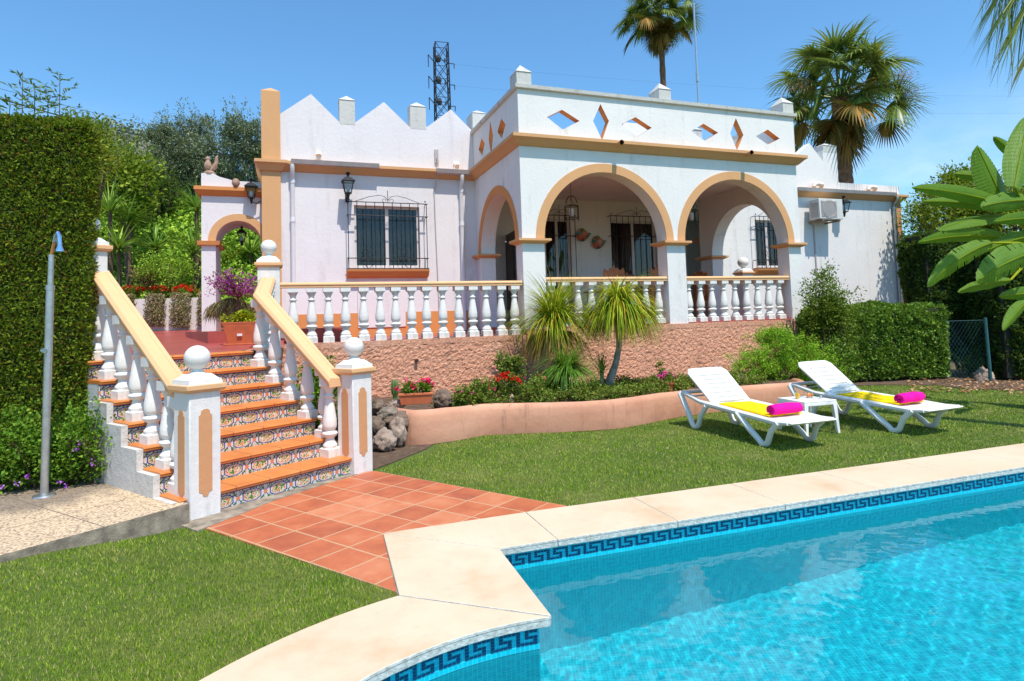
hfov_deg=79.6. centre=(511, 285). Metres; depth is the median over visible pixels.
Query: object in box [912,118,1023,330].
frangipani
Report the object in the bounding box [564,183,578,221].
hanging lantern
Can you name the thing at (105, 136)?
broadleaf tree
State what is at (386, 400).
planting bed soil
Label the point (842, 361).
loose shrub
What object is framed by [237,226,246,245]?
wall lantern
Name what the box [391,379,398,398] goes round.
barrel cactus
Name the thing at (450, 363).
retaining wall
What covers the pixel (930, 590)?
pool water
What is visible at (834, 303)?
loose shrub
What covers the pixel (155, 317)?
hanging succulent
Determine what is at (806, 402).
side table
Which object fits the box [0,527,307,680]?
lawn slope
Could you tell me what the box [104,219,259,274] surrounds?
garden bank
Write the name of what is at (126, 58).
sky
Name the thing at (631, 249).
door
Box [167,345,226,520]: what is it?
newel post
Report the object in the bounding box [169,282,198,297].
red geranium
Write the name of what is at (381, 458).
soil patch
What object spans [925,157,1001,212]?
broadleaf tree
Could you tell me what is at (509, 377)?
red geranium
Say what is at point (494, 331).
porch floor
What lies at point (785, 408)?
rolled towel
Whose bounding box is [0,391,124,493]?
flowering shrub
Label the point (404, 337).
terrace floor
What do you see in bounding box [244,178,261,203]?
wall lantern
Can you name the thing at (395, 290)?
balustrade
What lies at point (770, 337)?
bright green shrub
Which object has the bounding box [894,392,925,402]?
rolled towel
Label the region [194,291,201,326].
hanging succulent
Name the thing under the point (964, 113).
overhead wire
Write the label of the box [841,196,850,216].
wall lantern
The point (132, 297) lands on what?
hanging succulent
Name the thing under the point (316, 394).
stair side bush
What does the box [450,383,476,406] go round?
bed plant
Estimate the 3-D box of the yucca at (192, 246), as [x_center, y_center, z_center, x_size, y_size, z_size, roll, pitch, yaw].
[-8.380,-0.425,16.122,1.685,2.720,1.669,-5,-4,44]
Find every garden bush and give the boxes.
[124,262,165,298]
[130,243,199,297]
[188,235,260,267]
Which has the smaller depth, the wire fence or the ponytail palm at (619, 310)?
the ponytail palm at (619, 310)
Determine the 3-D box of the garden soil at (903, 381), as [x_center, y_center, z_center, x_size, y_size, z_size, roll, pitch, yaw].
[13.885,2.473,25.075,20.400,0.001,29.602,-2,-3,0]
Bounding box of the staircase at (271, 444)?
[83,351,351,508]
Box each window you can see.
[346,191,428,268]
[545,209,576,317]
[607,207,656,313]
[751,212,777,268]
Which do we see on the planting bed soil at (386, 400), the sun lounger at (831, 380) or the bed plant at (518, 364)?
the bed plant at (518, 364)
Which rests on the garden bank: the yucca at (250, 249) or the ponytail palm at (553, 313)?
the yucca at (250, 249)
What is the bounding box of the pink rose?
[509,394,517,400]
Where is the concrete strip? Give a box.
[182,474,356,532]
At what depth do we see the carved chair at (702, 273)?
15.12 m
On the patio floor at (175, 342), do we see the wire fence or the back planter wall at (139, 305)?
the back planter wall at (139, 305)
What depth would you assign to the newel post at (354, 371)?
6.23 m
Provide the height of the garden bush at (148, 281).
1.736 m
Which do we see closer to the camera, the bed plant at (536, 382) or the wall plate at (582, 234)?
the bed plant at (536, 382)
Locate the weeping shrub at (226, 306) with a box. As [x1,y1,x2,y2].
[198,297,255,325]
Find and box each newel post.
[84,218,112,360]
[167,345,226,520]
[254,240,282,344]
[332,337,375,473]
[732,257,754,315]
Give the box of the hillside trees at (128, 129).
[60,112,188,188]
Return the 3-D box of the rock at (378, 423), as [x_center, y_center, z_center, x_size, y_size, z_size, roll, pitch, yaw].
[-1.681,1.734,7.515,0.281,0.269,0.285,-2,-3,0]
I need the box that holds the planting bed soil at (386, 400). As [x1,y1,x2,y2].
[298,369,806,416]
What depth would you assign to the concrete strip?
5.08 m
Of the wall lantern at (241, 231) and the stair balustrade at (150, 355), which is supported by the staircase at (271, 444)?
the stair balustrade at (150, 355)
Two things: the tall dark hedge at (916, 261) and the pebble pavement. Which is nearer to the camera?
the pebble pavement
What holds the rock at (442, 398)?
on the planting bed soil at (386, 400)
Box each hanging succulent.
[126,293,135,304]
[142,293,166,326]
[166,292,192,327]
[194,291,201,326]
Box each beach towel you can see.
[719,401,801,416]
[837,391,923,404]
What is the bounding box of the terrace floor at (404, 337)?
[284,333,508,343]
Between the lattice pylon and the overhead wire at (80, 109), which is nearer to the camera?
the overhead wire at (80, 109)
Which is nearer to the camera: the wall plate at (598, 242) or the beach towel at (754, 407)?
the beach towel at (754, 407)
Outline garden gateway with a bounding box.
[194,173,261,330]
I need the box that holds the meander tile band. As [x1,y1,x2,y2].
[382,473,1023,680]
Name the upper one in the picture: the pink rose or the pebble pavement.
the pink rose
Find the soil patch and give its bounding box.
[335,437,432,468]
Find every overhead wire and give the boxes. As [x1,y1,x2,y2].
[0,98,230,151]
[3,89,151,125]
[453,85,1001,113]
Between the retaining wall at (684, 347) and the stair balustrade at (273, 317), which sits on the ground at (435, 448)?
the retaining wall at (684, 347)
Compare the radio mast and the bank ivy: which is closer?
the bank ivy
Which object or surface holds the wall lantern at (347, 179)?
attached to the house
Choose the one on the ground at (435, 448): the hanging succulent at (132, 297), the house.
the house
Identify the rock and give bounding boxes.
[372,399,386,415]
[372,416,385,436]
[372,427,396,451]
[376,406,397,419]
[382,411,408,428]
[385,399,405,407]
[389,416,407,446]
[433,388,453,408]
[972,366,994,381]
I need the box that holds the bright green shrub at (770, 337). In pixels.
[723,324,846,391]
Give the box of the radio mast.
[693,2,700,128]
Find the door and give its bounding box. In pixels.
[506,230,517,325]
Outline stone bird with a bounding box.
[203,155,217,174]
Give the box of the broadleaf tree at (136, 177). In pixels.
[100,128,172,276]
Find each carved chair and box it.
[603,265,624,290]
[625,271,634,288]
[639,265,658,316]
[692,269,708,316]
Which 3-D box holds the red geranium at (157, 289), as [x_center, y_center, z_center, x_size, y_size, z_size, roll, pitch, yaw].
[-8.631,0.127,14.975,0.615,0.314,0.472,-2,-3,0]
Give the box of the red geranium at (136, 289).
[121,284,146,298]
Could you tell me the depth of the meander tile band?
4.35 m
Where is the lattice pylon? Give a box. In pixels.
[428,41,455,121]
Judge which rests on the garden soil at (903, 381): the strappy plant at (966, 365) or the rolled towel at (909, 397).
the strappy plant at (966, 365)
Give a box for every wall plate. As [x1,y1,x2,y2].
[576,228,590,240]
[592,236,605,248]
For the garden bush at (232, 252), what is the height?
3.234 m
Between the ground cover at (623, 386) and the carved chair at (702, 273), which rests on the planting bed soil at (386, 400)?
the ground cover at (623, 386)
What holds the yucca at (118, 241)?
on the garden bank
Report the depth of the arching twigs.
12.34 m
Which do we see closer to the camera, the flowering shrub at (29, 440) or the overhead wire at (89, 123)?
the flowering shrub at (29, 440)
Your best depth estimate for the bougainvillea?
10.46 m
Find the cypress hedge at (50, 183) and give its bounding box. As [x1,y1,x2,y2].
[0,112,103,482]
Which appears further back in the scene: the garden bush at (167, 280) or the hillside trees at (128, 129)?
the hillside trees at (128, 129)
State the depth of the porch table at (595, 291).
14.07 m
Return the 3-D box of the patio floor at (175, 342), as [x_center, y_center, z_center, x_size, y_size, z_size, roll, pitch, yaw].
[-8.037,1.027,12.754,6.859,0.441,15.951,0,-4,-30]
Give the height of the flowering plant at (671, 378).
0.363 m
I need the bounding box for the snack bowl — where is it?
[804,393,812,397]
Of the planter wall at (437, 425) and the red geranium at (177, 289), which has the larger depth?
the red geranium at (177, 289)
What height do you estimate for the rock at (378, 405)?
0.220 m
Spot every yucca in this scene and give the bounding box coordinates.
[96,170,155,274]
[100,194,161,286]
[100,220,147,293]
[126,224,180,298]
[163,181,201,288]
[165,218,223,297]
[224,229,260,264]
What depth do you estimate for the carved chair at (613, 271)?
13.27 m
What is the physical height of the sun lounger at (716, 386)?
0.779 m
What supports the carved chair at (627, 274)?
on the porch floor at (494, 331)
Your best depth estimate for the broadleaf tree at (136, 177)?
18.00 m
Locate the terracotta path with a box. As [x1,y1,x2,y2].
[205,471,565,592]
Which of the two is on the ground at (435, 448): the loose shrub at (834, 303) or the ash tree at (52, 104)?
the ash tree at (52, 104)
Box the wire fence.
[946,317,992,381]
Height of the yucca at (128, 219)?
3.765 m
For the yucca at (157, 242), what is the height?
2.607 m
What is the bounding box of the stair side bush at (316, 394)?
[295,354,337,425]
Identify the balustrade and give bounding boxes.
[90,270,182,493]
[250,277,341,457]
[280,281,522,342]
[546,277,667,326]
[686,276,789,321]
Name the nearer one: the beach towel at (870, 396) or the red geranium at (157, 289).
the beach towel at (870, 396)
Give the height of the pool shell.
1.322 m
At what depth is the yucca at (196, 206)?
16.85 m
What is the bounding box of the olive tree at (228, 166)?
[184,95,260,186]
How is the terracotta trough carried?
on the planter wall at (437, 425)
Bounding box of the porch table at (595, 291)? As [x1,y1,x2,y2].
[583,289,655,307]
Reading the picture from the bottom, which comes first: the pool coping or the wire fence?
the pool coping
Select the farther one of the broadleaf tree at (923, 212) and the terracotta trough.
the broadleaf tree at (923, 212)
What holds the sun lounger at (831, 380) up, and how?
on the ground at (435, 448)
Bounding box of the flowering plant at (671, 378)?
[656,369,678,391]
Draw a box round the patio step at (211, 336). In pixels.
[185,327,342,342]
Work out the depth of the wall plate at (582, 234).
15.49 m
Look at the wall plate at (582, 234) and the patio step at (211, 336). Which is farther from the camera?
the wall plate at (582, 234)
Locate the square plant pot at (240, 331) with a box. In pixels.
[219,308,255,345]
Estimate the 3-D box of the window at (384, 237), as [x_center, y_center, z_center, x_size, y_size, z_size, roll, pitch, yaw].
[-2.695,-1.159,13.219,1.710,1.671,0.484,-1,-3,-20]
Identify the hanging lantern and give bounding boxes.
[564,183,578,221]
[687,203,698,223]
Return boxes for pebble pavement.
[0,474,188,562]
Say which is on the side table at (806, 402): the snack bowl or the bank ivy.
the snack bowl
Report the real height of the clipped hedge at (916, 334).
1.713 m
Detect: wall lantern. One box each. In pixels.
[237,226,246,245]
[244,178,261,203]
[341,172,354,201]
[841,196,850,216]
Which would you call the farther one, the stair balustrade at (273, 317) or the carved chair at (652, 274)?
the carved chair at (652, 274)
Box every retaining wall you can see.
[245,334,526,420]
[522,319,805,384]
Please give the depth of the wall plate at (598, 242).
15.62 m
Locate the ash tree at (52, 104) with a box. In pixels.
[0,67,132,192]
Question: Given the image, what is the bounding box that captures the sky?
[0,0,1023,234]
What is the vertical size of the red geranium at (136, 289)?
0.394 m
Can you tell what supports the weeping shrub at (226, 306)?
on the patio floor at (175, 342)
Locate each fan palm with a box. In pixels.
[611,0,708,86]
[762,14,938,183]
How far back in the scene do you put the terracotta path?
4.78 m
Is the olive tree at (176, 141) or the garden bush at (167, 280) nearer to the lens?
the garden bush at (167, 280)
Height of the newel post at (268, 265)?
1.480 m
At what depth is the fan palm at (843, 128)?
18.73 m
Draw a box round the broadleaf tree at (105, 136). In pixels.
[61,108,128,212]
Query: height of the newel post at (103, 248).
1.510 m
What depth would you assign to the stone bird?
12.30 m
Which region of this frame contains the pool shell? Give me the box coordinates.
[386,472,1023,680]
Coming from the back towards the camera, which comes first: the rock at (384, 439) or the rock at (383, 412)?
the rock at (383, 412)
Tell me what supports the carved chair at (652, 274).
on the porch floor at (494, 331)
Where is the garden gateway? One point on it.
(227, 206)
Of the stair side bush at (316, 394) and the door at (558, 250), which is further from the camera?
the door at (558, 250)
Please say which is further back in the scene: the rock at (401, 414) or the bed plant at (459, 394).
the bed plant at (459, 394)
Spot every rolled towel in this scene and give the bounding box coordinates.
[766,402,802,414]
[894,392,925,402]
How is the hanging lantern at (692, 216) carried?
hanging from the house
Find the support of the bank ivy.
on the garden bank
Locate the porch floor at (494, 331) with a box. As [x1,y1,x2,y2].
[478,318,790,333]
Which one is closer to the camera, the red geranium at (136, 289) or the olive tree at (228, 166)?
the red geranium at (136, 289)
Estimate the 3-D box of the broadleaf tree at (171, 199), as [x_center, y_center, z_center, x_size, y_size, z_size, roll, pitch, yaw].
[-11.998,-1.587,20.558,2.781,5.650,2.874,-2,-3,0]
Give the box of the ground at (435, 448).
[41,350,1023,680]
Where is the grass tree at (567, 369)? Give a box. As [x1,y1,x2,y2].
[531,335,605,395]
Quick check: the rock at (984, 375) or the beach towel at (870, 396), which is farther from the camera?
the rock at (984, 375)
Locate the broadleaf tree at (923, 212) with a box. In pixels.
[892,176,1010,237]
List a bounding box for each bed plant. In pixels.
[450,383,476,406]
[468,375,496,403]
[494,348,516,382]
[508,354,526,385]
[512,371,552,397]
[655,357,664,374]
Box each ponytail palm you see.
[490,268,608,391]
[567,270,672,387]
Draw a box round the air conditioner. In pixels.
[808,198,842,223]
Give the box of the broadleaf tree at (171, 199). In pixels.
[124,154,194,225]
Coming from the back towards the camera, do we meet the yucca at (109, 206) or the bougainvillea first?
the yucca at (109, 206)
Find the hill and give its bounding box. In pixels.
[101,128,192,182]
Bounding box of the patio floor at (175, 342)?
[71,324,283,362]
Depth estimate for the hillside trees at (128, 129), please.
158.80 m
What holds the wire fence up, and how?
on the garden soil at (903, 381)
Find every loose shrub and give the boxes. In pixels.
[791,259,898,370]
[805,334,862,384]
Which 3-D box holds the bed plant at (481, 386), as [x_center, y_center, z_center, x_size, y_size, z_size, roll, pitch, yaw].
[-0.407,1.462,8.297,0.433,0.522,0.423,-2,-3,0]
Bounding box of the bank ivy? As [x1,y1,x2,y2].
[98,191,260,321]
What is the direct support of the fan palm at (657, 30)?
on the ground at (435, 448)
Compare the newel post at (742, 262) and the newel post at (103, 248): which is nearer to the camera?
the newel post at (103, 248)
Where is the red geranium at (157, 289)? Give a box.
[144,284,169,294]
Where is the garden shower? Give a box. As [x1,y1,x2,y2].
[32,231,63,498]
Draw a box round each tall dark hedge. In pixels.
[895,229,970,362]
[959,241,1023,379]
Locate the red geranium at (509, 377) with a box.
[490,371,521,391]
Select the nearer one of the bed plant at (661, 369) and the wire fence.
the bed plant at (661, 369)
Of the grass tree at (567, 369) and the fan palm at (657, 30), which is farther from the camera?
the fan palm at (657, 30)
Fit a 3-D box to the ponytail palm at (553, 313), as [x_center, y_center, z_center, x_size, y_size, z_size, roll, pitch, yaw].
[0.689,0.705,10.183,2.219,2.138,2.156,-2,-3,0]
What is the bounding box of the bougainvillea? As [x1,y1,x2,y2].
[204,266,256,320]
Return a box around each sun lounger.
[678,367,836,446]
[787,360,962,432]
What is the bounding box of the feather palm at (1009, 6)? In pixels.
[958,0,1023,98]
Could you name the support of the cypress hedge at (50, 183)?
on the ground at (435, 448)
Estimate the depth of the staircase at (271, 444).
5.80 m
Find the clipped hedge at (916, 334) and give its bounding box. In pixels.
[795,299,952,380]
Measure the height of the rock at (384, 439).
0.324 m
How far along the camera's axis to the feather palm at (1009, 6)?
6.17 m
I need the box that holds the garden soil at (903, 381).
[806,361,1023,389]
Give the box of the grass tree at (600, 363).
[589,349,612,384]
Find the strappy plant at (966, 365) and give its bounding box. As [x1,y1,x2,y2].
[952,343,985,372]
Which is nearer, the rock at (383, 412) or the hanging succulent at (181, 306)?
the rock at (383, 412)
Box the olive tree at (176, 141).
[128,97,224,197]
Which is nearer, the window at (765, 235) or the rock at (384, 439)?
the rock at (384, 439)
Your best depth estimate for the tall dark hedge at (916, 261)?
13.46 m
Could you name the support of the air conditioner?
attached to the house
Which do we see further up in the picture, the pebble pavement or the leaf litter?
the leaf litter
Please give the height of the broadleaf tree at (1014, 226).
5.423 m
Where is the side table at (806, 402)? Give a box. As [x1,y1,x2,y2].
[778,396,839,435]
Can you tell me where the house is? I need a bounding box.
[254,66,908,337]
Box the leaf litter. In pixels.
[906,377,1023,392]
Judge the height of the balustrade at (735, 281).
0.915 m
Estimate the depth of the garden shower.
5.14 m
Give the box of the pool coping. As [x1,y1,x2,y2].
[199,443,1023,680]
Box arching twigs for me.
[837,285,879,326]
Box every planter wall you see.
[117,297,201,331]
[398,378,806,444]
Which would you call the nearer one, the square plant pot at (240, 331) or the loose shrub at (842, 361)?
the square plant pot at (240, 331)
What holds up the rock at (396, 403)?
on the planter wall at (437, 425)
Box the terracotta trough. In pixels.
[393,377,434,404]
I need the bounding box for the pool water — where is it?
[429,484,1023,680]
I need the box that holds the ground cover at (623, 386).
[429,367,768,406]

